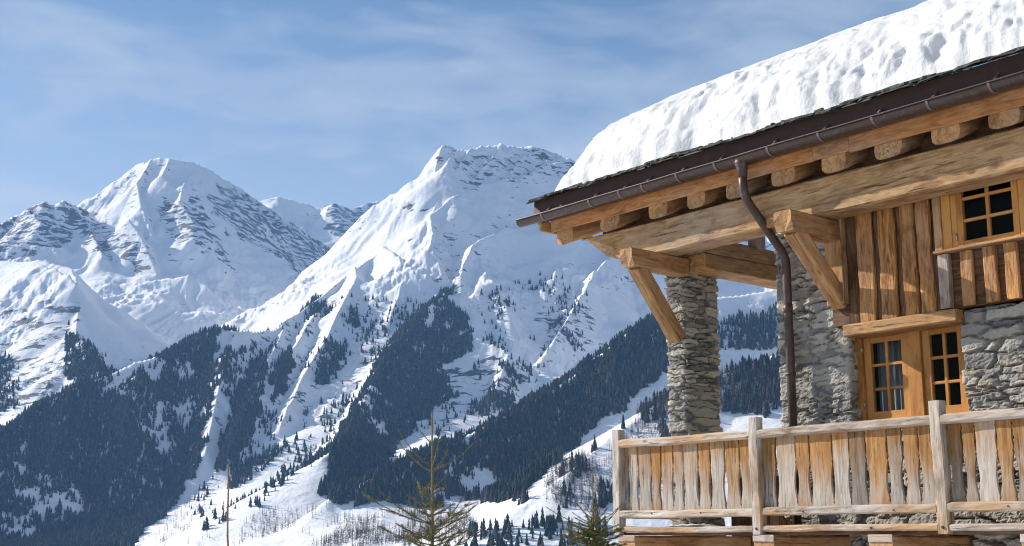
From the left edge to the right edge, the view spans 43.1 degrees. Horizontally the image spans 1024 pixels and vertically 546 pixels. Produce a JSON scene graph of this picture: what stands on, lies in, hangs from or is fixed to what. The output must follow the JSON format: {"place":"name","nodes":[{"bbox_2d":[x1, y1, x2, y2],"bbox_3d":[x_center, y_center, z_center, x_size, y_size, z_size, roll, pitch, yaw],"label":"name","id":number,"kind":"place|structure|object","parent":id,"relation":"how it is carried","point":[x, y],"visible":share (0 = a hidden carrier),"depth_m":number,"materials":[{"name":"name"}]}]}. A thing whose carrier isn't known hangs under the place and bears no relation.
{"place":"outdoors","nodes":[
{"label":"outdoors","id":0,"kind":"place"},
{"bbox_2d":[0,143,781,545],"bbox_3d":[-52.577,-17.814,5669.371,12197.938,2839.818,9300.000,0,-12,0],"label":"mountains","id":1,"kind":"structure","parent":0,"point":[130,269],"depth_m":4790.56,"materials":[{"name":"white snow"}]},
{"bbox_2d":[0,271,587,545],"bbox_3d":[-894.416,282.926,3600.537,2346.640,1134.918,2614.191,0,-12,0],"label":"conifer forest","id":2,"kind":"object","parent":1,"relation":"on","point":[105,520],"visible":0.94,"depth_m":3511.98,"materials":[{"name":"green plant"}]},
{"bbox_2d":[299,283,582,495],"bbox_3d":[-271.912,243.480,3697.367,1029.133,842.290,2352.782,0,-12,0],"label":"conifer forest","id":3,"kind":"object","parent":1,"relation":"on","point":[361,443],"visible":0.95,"depth_m":3888.62,"materials":[{"name":"green plant"}]},
{"bbox_2d":[142,354,782,545],"bbox_3d":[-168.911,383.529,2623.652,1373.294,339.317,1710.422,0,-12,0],"label":"bare wood","id":4,"kind":"object","parent":1,"relation":"on","point":[359,531],"visible":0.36,"depth_m":2078.18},
{"bbox_2d":[327,301,781,545],"bbox_3d":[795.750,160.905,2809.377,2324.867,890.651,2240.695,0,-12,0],"label":"conifer forest","id":5,"kind":"object","parent":1,"relation":"on","point":[631,377],"visible":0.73,"depth_m":2632.04,"materials":[{"name":"green plant"}]},
{"bbox_2d":[621,415,625,428],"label":"conifer tree","id":6,"kind":"object","parent":1,"relation":"on","point":[623,425],"visible":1,"depth_m":2001.16,"materials":[{"name":"green plant"}]},
{"bbox_2d":[0,0,1014,223],"label":"sky","id":7,"kind":"structure","parent":0,"point":[316,103],"materials":[{"name":"blue"}]},
{"bbox_2d":[548,0,1023,196],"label":"roof snow","id":8,"kind":"structure","parent":0,"point":[900,47],"depth_m":13.60,"materials":[{"name":"white snow"}]},
{"bbox_3d":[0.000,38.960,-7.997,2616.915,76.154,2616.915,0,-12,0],"label":"ground","id":9,"kind":"structure","parent":0,"visible":0},
{"bbox_2d":[226,462,229,545],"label":"bare sapling","id":10,"kind":"object","parent":9,"relation":"on","point":[227,535],"visible":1,"depth_m":7.88,"materials":[{"name":"orange plant"}]},
{"bbox_2d":[362,411,478,545],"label":"spruce sapling","id":11,"kind":"object","parent":9,"relation":"on","point":[434,529],"visible":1,"depth_m":8.83,"materials":[{"name":"green plant"}]},
{"bbox_2d":[546,471,626,545],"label":"spruce sapling","id":12,"kind":"object","parent":9,"relation":"on","point":[594,536],"visible":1,"depth_m":11.24,"materials":[{"name":"green plant"}]},
{"bbox_2d":[515,46,1023,545],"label":"chalet","id":13,"kind":"object","parent":9,"relation":"on","point":[891,228],"visible":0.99,"depth_m":13.06,"materials":[{"name":"wood"},{"name":"stone"},{"name":"slate"}]},
{"bbox_2d":[669,524,714,526],"bbox_3d":[1.939,2.736,13.923,0.640,0.092,0.520,9,-15,-38],"label":"snow drift","id":14,"kind":"object","parent":13,"relation":"on","point":[692,525],"visible":0.3,"depth_m":13.80,"materials":[{"name":"white snow"}]},
{"bbox_2d":[853,325,969,420],"bbox_3d":[4.047,1.013,13.055,0.142,0.968,1.400,9,-15,-38],"label":"window","id":15,"kind":"structure","parent":13,"relation":"in","point":[898,374],"depth_m":13.07,"materials":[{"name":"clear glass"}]},
{"bbox_2d":[932,178,1023,254],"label":"window","id":16,"kind":"structure","parent":13,"relation":"in","point":[994,214],"depth_m":12.41,"materials":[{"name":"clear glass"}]}
]}

